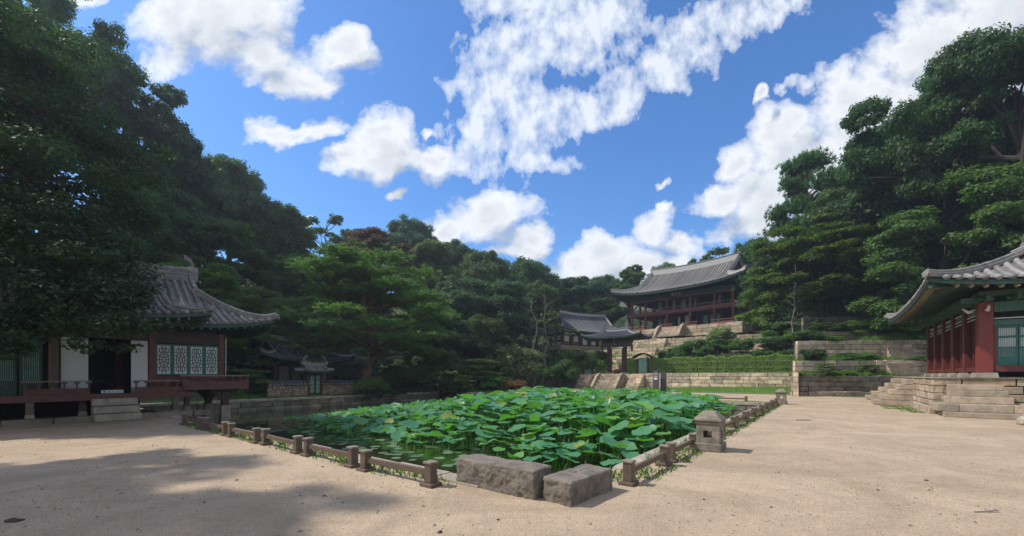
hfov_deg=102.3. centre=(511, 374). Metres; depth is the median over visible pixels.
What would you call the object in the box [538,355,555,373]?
shrub
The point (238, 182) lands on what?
tree
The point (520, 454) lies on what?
lotus plant
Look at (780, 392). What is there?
stone lantern
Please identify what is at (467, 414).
lotus plant
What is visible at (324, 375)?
window
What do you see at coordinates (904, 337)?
ground cover
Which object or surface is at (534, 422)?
lotus plant
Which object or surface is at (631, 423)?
lotus plant
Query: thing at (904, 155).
tree
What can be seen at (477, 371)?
shrub
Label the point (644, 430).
lotus plant
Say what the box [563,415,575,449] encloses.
lotus plant
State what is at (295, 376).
window
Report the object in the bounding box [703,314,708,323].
door
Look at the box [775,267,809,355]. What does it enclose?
tree
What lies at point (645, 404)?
lotus plant
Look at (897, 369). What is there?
terrace steps
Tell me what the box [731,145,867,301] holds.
tree
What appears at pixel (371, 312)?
tree
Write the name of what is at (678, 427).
lotus plant
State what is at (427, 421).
lotus plant
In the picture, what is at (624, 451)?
lotus plant
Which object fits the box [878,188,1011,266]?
tree
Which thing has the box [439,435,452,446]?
lotus plant
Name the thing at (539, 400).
lotus plant
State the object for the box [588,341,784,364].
ground cover
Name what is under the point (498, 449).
lotus plant
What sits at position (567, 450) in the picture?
lotus plant
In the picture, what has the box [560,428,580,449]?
lotus plant
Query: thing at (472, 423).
lotus plant
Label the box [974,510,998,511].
fallen twig
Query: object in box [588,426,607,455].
lotus plant
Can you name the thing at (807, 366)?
terrace wall
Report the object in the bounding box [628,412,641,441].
lotus plant
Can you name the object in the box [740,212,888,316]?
tree
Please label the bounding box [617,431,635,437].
lotus plant
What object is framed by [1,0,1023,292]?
sky
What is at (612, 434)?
lotus plant
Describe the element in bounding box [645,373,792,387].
retaining wall
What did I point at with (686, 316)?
door
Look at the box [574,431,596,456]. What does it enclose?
lotus plant
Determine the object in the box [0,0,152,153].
tree
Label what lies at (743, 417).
rail fence
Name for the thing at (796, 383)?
retaining wall
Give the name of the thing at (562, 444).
lotus plant
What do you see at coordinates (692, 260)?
tree
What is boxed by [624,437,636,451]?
lotus plant
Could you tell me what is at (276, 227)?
tree
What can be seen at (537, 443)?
lotus plant
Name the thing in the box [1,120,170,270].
tree
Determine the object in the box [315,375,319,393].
door leaf
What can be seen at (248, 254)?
tree
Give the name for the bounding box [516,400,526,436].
lotus plant
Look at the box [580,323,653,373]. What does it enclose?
tiled gate
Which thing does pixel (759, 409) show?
rail fence
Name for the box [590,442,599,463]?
lotus plant
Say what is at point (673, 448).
rail fence
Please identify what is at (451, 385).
shrub
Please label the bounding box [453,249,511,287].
tree
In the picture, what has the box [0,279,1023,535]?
ground
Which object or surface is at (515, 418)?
lotus plant
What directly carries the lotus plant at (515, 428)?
in the water
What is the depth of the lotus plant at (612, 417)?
11.78 m
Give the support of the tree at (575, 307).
on the ground at (852, 427)
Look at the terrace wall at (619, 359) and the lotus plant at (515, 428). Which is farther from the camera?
the terrace wall at (619, 359)
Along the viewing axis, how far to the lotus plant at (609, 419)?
12.55 m
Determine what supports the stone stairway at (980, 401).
on the ground at (852, 427)
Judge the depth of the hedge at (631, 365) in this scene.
48.63 m
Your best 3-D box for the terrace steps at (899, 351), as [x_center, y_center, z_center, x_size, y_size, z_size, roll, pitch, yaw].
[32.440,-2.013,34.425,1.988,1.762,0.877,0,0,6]
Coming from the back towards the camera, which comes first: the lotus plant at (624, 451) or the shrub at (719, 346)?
the shrub at (719, 346)
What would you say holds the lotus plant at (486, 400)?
in the water
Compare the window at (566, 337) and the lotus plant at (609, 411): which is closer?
the lotus plant at (609, 411)
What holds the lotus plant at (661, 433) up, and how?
in the water
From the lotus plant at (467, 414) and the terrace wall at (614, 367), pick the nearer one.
the lotus plant at (467, 414)
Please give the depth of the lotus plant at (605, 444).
11.07 m
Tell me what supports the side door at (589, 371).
on the ground at (852, 427)
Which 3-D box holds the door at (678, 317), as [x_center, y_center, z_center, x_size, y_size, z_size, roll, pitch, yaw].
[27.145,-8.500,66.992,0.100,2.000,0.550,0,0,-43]
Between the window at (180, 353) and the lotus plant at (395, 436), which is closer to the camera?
the lotus plant at (395, 436)
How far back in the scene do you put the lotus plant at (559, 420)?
12.43 m
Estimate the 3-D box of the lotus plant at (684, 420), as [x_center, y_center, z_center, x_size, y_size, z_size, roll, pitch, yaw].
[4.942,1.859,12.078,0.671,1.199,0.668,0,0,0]
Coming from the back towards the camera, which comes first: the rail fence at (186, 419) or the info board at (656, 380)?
the info board at (656, 380)
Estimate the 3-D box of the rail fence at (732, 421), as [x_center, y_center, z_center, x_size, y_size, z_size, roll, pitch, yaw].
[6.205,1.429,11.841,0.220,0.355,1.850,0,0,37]
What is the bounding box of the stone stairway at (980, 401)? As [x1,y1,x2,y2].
[932,384,1023,419]
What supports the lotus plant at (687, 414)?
in the water
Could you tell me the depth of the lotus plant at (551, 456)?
10.42 m
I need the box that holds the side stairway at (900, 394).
[871,379,913,405]
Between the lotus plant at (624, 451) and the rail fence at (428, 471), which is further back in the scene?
the lotus plant at (624, 451)
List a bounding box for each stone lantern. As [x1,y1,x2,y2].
[693,410,725,452]
[775,389,787,403]
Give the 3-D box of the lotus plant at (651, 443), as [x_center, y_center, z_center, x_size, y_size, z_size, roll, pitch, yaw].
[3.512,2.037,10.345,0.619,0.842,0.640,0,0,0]
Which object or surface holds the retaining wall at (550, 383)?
on the ground at (852, 427)
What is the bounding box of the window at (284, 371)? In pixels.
[279,366,289,380]
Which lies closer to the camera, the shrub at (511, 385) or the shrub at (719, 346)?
the shrub at (511, 385)
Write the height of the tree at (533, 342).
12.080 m
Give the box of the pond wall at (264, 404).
[140,391,763,487]
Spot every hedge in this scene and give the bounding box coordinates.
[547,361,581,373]
[594,359,606,373]
[626,358,635,373]
[649,353,794,372]
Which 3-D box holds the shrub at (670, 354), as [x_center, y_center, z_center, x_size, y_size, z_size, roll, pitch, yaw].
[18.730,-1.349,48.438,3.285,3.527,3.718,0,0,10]
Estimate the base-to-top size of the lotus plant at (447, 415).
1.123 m
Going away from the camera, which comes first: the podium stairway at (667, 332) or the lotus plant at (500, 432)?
the lotus plant at (500, 432)
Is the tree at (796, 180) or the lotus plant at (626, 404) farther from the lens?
the tree at (796, 180)
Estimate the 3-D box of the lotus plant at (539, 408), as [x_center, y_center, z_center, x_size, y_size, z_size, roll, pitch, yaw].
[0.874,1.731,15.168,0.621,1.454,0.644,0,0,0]
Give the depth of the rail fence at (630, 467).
6.25 m
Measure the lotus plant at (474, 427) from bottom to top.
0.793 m
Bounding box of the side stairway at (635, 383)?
[625,375,643,388]
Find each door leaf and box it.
[310,375,314,393]
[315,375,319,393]
[639,358,646,372]
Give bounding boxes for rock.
[1016,416,1023,424]
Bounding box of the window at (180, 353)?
[172,344,188,374]
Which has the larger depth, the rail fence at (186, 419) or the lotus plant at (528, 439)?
the rail fence at (186, 419)
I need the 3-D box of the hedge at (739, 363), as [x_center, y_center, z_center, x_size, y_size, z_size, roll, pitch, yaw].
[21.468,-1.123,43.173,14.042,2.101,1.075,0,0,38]
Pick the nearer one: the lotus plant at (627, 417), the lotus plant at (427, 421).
the lotus plant at (627, 417)
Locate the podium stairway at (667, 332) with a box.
[653,323,684,337]
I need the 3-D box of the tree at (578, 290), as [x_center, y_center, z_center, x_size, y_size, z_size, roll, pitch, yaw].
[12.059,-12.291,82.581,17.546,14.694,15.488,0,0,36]
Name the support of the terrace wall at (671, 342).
on the ground at (852, 427)
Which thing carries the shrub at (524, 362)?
on the ground at (852, 427)
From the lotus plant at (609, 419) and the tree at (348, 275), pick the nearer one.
the lotus plant at (609, 419)
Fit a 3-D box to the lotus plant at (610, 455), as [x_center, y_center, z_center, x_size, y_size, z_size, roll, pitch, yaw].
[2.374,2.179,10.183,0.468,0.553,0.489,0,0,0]
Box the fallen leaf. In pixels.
[4,518,24,522]
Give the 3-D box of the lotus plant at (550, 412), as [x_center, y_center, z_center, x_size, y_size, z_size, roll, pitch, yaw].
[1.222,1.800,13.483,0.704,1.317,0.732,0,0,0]
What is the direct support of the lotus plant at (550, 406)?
in the water
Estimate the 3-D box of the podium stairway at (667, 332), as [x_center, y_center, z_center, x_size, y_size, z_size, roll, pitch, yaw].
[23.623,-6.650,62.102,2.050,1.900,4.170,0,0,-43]
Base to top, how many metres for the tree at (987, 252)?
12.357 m
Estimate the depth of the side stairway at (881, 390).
25.88 m
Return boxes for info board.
[653,371,658,389]
[661,372,666,391]
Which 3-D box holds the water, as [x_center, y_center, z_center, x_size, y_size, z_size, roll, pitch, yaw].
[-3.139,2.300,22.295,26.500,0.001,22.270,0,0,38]
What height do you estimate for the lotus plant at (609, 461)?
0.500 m
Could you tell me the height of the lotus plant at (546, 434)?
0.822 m
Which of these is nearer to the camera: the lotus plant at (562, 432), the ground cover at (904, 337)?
the lotus plant at (562, 432)
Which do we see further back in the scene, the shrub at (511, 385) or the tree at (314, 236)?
the tree at (314, 236)
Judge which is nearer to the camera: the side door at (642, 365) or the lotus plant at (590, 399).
the lotus plant at (590, 399)
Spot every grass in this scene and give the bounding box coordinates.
[150,384,509,402]
[183,403,782,487]
[457,356,789,402]
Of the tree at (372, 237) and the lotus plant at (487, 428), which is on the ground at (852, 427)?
the tree at (372, 237)
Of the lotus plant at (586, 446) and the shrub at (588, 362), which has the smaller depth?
the lotus plant at (586, 446)
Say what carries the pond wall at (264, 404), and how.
on the ground at (852, 427)
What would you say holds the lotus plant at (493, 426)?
in the water
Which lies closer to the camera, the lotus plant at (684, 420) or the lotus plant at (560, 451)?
the lotus plant at (560, 451)
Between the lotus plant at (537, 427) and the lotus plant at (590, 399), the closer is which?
the lotus plant at (537, 427)
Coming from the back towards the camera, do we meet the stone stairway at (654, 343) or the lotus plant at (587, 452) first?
the stone stairway at (654, 343)
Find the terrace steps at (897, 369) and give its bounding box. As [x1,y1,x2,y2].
[886,362,919,375]
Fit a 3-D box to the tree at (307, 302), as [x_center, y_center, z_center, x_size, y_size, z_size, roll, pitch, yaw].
[-17.298,-2.463,34.869,8.661,8.282,9.326,0,0,-12]
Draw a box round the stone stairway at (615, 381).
[590,373,624,388]
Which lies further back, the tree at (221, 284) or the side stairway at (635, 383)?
the side stairway at (635, 383)
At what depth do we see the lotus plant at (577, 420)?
13.00 m
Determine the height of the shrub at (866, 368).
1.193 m
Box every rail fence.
[179,413,202,429]
[200,417,229,435]
[225,423,261,443]
[258,428,303,453]
[300,437,359,468]
[356,449,441,488]
[618,444,672,486]
[665,433,695,462]
[716,396,748,401]
[724,416,737,433]
[733,411,748,426]
[744,407,756,420]
[754,404,764,415]
[763,402,768,411]
[766,400,774,408]
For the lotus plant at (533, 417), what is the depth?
13.36 m
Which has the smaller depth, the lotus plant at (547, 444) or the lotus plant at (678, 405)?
the lotus plant at (547, 444)
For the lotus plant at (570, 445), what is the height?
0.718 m
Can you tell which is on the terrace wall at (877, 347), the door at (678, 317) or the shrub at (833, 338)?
the shrub at (833, 338)
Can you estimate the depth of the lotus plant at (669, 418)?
11.22 m
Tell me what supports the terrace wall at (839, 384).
on the ground at (852, 427)
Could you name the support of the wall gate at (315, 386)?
on the ground at (852, 427)
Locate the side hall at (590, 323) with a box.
[541,309,617,351]
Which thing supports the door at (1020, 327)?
in the red hall at (970, 319)
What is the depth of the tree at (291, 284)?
48.88 m
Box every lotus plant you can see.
[390,432,405,442]
[403,420,418,432]
[408,433,420,443]
[421,419,432,437]
[427,430,443,446]
[428,414,438,430]
[433,422,442,439]
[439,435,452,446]
[440,418,449,434]
[440,424,454,443]
[442,412,456,435]
[443,439,456,449]
[449,432,458,447]
[454,411,464,437]
[455,430,471,447]
[457,421,471,440]
[460,413,478,438]
[463,421,475,443]
[465,425,479,445]
[467,416,482,437]
[472,414,488,442]
[474,399,489,414]
[475,430,495,449]
[475,436,487,448]
[479,439,496,452]
[480,401,496,416]
[481,424,495,444]
[482,418,497,424]
[482,425,498,446]
[491,439,511,452]
[492,429,506,445]
[493,447,504,456]
[497,421,510,447]
[498,406,510,429]
[499,414,510,441]
[501,408,519,426]
[507,406,520,442]
[507,451,523,459]
[508,424,524,442]
[510,397,527,424]
[514,433,533,442]
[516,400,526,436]
[517,443,533,455]
[520,411,540,417]
[520,437,535,456]
[521,413,539,424]
[522,429,541,454]
[523,421,542,431]
[523,455,541,460]
[526,401,543,407]
[526,422,546,440]
[527,404,543,435]
[530,399,546,411]
[530,440,551,461]
[534,445,553,462]
[539,410,559,440]
[539,432,552,439]
[540,415,549,439]
[541,401,553,432]
[541,417,554,440]
[541,442,558,461]
[542,437,554,458]
[543,451,558,465]
[544,427,563,449]
[545,404,559,435]
[551,418,566,447]
[555,411,569,442]
[555,442,569,459]
[556,448,573,454]
[557,430,571,458]
[557,448,573,465]
[558,453,578,469]
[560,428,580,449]
[561,409,576,442]
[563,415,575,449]
[566,440,583,459]
[568,451,580,466]
[569,419,584,441]
[570,407,588,441]
[571,421,583,429]
[573,414,589,440]
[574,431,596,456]
[574,439,588,463]
[577,450,596,463]
[578,426,601,455]
[578,442,596,461]
[580,401,597,438]
[582,413,597,440]
[586,398,601,412]
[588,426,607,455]
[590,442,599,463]
[593,415,615,453]
[596,430,619,457]
[598,411,620,448]
[598,412,618,429]
[599,451,617,468]
[600,442,610,459]
[600,459,621,466]
[602,436,623,463]
[603,406,623,450]
[605,416,619,454]
[607,404,621,438]
[608,420,629,458]
[612,409,633,439]
[612,443,627,458]
[614,439,636,458]
[617,409,634,432]
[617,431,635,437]
[618,402,636,441]
[618,416,638,432]
[621,417,644,451]
[621,449,630,458]
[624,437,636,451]
[625,452,639,458]
[626,406,641,429]
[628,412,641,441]
[628,434,649,451]
[630,406,645,442]
[631,426,651,452]
[632,400,653,443]
[636,435,653,452]
[640,417,657,425]
[640,424,656,451]
[640,439,664,448]
[642,411,657,451]
[646,409,656,448]
[649,412,665,446]
[651,416,664,443]
[654,409,680,441]
[654,431,670,443]
[656,410,675,443]
[660,406,680,431]
[667,401,686,439]
[670,417,692,436]
[670,426,682,440]
[675,423,695,435]
[684,411,698,427]
[688,402,698,432]
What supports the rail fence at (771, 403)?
on the ground at (852, 427)
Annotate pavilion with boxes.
[0,231,279,426]
[232,332,356,380]
[610,249,763,330]
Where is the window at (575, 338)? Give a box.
[573,336,577,344]
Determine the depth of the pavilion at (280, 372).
32.91 m
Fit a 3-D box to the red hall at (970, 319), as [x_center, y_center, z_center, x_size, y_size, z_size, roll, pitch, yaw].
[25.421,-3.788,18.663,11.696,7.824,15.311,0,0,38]
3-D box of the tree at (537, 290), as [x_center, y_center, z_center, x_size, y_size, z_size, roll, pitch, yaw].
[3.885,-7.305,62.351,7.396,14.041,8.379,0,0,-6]
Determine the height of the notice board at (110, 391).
0.120 m
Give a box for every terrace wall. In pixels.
[575,342,792,356]
[599,332,782,348]
[606,364,742,373]
[612,353,792,364]
[790,376,1023,391]
[790,391,870,396]
[793,360,926,375]
[795,340,926,358]
[801,316,922,331]
[802,331,926,340]
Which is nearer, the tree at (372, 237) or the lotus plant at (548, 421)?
the lotus plant at (548, 421)
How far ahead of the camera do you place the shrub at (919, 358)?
32.38 m
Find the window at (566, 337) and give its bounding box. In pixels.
[564,335,568,344]
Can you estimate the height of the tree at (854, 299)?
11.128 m
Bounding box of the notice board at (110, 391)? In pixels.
[101,390,122,393]
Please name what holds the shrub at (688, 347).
on the ground at (852, 427)
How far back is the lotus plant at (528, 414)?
14.18 m
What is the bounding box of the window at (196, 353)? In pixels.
[189,345,203,374]
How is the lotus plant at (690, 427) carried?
in the water
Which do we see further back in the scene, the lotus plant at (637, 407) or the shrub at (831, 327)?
the shrub at (831, 327)
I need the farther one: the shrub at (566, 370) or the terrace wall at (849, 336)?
the shrub at (566, 370)
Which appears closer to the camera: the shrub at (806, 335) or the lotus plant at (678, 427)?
the lotus plant at (678, 427)
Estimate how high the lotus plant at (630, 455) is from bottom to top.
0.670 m
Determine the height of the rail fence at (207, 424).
0.355 m
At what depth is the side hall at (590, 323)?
65.03 m
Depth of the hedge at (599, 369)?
51.15 m
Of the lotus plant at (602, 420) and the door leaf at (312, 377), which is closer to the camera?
the lotus plant at (602, 420)
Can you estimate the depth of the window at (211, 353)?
17.58 m
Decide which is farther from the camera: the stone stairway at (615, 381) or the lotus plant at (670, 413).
the stone stairway at (615, 381)
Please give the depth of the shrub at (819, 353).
33.13 m
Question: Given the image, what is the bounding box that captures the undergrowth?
[196,267,865,380]
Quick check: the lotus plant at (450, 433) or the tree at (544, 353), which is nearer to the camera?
the lotus plant at (450, 433)
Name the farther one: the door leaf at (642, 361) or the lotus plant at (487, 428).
the door leaf at (642, 361)
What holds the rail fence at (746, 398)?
on the ground at (852, 427)
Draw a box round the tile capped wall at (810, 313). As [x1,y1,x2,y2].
[801,305,879,317]
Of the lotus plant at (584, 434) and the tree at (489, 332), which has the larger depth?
the tree at (489, 332)
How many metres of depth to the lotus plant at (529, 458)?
10.42 m
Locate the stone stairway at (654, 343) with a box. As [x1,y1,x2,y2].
[613,338,666,373]
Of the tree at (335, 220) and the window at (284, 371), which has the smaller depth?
the window at (284, 371)
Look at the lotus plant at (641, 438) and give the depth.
10.26 m
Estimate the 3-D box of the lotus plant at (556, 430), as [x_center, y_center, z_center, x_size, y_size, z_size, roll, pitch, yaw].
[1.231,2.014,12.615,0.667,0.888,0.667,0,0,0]
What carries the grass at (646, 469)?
on the ground at (852, 427)
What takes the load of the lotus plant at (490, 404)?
in the water
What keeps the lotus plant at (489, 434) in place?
in the water
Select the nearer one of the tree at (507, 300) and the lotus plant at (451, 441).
the lotus plant at (451, 441)
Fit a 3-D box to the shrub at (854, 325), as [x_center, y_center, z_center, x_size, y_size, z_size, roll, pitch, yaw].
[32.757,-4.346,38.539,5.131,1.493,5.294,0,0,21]
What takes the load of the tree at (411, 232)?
on the ground at (852, 427)
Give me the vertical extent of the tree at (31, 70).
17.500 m
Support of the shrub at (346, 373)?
on the ground at (852, 427)
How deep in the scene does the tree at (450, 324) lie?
42.50 m
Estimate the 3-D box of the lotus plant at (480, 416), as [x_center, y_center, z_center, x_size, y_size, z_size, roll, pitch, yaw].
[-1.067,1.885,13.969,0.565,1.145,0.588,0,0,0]
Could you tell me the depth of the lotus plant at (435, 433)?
13.03 m
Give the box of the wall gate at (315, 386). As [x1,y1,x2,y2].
[294,355,334,395]
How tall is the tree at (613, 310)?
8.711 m
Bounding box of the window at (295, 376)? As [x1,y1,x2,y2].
[291,366,301,380]
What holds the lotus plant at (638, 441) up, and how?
in the water
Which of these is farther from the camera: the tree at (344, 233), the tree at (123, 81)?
the tree at (344, 233)
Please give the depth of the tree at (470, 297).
52.72 m
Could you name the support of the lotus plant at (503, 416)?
in the water
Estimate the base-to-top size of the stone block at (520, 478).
0.446 m
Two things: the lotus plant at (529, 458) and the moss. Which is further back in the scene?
the moss
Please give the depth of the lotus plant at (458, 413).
14.82 m
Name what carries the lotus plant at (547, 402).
in the water
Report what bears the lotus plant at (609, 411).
in the water
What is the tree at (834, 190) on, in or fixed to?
on the ground at (852, 427)
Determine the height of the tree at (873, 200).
20.276 m
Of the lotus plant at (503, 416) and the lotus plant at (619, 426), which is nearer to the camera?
the lotus plant at (619, 426)
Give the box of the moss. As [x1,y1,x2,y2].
[881,405,925,412]
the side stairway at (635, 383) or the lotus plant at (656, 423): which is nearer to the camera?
the lotus plant at (656, 423)
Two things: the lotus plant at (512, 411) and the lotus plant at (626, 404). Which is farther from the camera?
the lotus plant at (512, 411)
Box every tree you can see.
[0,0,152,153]
[0,0,188,362]
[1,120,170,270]
[60,80,217,187]
[79,172,218,266]
[132,133,231,207]
[149,213,285,296]
[157,259,261,363]
[179,151,271,260]
[223,198,314,269]
[233,286,297,363]
[236,294,361,366]
[247,322,337,345]
[250,214,320,298]
[258,252,325,298]
[263,237,461,392]
[307,213,344,254]
[325,258,380,319]
[334,228,376,245]
[337,226,423,315]
[383,213,439,277]
[388,306,476,384]
[397,238,460,313]
[432,239,476,283]
[433,274,495,367]
[449,314,512,379]
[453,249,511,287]
[485,279,538,350]
[505,255,565,348]
[514,280,561,352]
[515,297,549,387]
[525,294,582,385]
[559,275,613,306]
[559,303,588,313]
[581,297,630,323]
[589,274,621,304]
[611,264,649,325]
[652,261,674,309]
[687,258,704,263]
[701,247,730,259]
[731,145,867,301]
[733,248,867,348]
[734,237,773,273]
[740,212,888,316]
[751,253,786,314]
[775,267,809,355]
[797,113,1015,329]
[806,229,936,304]
[814,121,900,286]
[835,20,1023,269]
[845,159,1023,330]
[878,24,1023,237]
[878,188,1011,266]
[879,197,1023,294]
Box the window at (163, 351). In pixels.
[156,344,171,374]
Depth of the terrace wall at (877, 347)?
34.88 m
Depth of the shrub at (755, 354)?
45.27 m
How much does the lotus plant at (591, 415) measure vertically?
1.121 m
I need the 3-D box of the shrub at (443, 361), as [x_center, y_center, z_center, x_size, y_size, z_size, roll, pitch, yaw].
[-6.841,-0.024,39.364,6.506,4.448,6.476,0,0,-13]
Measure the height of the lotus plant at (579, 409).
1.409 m
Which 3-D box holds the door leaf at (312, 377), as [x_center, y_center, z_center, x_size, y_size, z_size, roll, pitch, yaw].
[-15.303,0.753,31.558,0.076,1.488,0.409,0,0,38]
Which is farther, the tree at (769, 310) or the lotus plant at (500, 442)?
the tree at (769, 310)
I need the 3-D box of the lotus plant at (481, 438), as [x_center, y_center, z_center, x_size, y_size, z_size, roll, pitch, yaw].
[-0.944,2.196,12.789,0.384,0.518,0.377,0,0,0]
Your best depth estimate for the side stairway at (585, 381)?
50.01 m
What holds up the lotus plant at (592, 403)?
in the water
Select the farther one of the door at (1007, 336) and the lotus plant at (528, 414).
the door at (1007, 336)
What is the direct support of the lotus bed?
on the water
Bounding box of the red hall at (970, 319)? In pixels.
[884,235,1023,377]
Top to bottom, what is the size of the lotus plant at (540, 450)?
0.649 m
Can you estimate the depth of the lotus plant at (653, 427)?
10.69 m
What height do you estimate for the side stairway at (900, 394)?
1.342 m
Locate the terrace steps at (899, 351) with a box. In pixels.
[886,344,916,360]
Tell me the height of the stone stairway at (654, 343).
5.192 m
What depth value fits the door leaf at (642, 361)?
47.57 m
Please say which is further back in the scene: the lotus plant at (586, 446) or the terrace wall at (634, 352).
the terrace wall at (634, 352)
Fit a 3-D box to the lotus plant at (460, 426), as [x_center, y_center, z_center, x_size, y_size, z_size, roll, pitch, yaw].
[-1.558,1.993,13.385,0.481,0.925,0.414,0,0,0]
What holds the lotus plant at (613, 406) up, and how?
in the water
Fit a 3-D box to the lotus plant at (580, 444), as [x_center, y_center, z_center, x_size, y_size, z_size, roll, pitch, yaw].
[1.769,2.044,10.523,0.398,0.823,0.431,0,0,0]
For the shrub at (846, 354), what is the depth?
33.37 m
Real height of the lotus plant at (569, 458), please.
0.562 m
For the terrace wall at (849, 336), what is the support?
on the ground at (852, 427)
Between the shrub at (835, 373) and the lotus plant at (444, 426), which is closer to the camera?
the lotus plant at (444, 426)
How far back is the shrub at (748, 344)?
47.79 m
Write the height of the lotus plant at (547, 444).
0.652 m
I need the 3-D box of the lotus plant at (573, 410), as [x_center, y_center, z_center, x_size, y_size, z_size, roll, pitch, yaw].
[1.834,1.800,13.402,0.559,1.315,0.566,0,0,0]
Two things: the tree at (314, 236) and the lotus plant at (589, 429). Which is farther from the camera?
the tree at (314, 236)
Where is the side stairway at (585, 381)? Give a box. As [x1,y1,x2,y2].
[574,375,592,387]
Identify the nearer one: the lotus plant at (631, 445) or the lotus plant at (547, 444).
the lotus plant at (631, 445)
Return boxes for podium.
[635,321,771,338]
[894,377,1023,413]
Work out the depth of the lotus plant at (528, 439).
11.56 m
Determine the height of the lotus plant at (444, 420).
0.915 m
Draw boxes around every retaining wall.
[512,374,583,386]
[584,374,644,387]
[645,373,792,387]
[793,372,801,395]
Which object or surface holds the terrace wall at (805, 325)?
on the ground at (852, 427)
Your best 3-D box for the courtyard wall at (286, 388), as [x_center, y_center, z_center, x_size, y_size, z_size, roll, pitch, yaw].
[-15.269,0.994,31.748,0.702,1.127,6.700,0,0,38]
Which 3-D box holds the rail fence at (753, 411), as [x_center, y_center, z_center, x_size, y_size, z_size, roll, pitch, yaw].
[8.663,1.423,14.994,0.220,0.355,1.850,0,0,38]
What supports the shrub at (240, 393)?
on the ground at (852, 427)
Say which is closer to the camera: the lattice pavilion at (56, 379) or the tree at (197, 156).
the lattice pavilion at (56, 379)
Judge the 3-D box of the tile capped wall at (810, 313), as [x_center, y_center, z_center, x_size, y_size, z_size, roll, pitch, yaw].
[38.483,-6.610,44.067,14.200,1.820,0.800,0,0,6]
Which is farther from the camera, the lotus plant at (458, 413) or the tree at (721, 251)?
the tree at (721, 251)
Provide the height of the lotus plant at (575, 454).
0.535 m
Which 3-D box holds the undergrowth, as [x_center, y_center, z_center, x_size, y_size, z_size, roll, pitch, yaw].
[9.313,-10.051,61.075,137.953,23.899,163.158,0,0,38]
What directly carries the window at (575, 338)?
in the side hall at (590, 323)
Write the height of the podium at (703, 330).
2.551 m
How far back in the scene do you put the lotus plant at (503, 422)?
13.06 m
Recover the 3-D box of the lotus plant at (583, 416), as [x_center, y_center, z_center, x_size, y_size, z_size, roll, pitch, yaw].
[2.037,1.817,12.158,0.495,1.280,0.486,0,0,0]
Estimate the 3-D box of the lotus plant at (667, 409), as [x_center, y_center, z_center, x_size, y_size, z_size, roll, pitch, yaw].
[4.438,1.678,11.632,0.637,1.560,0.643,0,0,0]
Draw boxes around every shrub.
[228,368,272,398]
[332,368,359,379]
[351,377,389,399]
[352,376,406,398]
[381,352,441,386]
[409,351,477,397]
[437,380,468,395]
[457,358,511,390]
[479,377,504,389]
[482,341,545,386]
[501,379,527,390]
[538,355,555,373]
[542,358,578,387]
[555,349,587,365]
[581,350,612,369]
[657,348,685,358]
[668,338,716,357]
[696,339,741,353]
[705,327,736,340]
[725,338,757,352]
[750,349,790,356]
[752,321,800,358]
[788,330,825,341]
[798,348,826,360]
[806,322,852,331]
[811,363,842,377]
[815,335,844,340]
[828,352,864,360]
[835,319,888,332]
[837,369,856,374]
[848,352,881,358]
[856,364,886,375]
[876,327,923,332]
[903,356,926,360]
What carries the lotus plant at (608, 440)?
in the water
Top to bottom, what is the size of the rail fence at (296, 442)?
0.355 m
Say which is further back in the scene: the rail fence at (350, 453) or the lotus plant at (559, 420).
the lotus plant at (559, 420)
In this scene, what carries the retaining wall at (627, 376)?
on the ground at (852, 427)
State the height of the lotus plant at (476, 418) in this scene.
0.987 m
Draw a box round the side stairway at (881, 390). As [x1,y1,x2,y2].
[865,379,899,399]
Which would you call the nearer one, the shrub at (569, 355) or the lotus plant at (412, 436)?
the lotus plant at (412, 436)
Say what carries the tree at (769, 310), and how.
on the ground at (852, 427)
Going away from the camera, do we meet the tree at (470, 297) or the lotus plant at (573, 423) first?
the lotus plant at (573, 423)
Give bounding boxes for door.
[578,355,594,373]
[632,353,652,373]
[677,316,680,325]
[685,315,688,323]
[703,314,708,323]
[997,325,1017,364]
[1018,325,1023,364]
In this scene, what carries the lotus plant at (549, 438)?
in the water
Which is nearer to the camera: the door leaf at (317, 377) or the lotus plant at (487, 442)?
the lotus plant at (487, 442)
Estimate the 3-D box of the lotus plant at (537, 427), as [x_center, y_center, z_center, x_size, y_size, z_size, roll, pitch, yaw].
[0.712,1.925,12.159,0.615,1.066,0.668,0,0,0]
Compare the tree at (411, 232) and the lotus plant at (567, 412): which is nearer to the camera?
the lotus plant at (567, 412)
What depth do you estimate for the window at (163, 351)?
16.33 m
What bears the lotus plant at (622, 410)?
in the water
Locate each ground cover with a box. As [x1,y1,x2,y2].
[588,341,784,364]
[783,328,926,375]
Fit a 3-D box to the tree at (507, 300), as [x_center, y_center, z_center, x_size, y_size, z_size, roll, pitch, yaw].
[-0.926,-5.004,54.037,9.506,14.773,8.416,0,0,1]
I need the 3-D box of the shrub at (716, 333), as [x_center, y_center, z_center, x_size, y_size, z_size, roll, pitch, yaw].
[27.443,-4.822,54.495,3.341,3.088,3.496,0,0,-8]
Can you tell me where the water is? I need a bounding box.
[188,399,734,473]
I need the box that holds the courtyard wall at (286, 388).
[265,380,354,396]
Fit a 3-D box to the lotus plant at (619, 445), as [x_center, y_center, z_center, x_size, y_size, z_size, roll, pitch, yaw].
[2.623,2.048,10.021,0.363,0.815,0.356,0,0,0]
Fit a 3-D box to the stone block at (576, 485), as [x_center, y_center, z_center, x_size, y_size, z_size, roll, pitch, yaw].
[0.892,1.467,5.498,0.477,0.372,1.049,0,0,42]

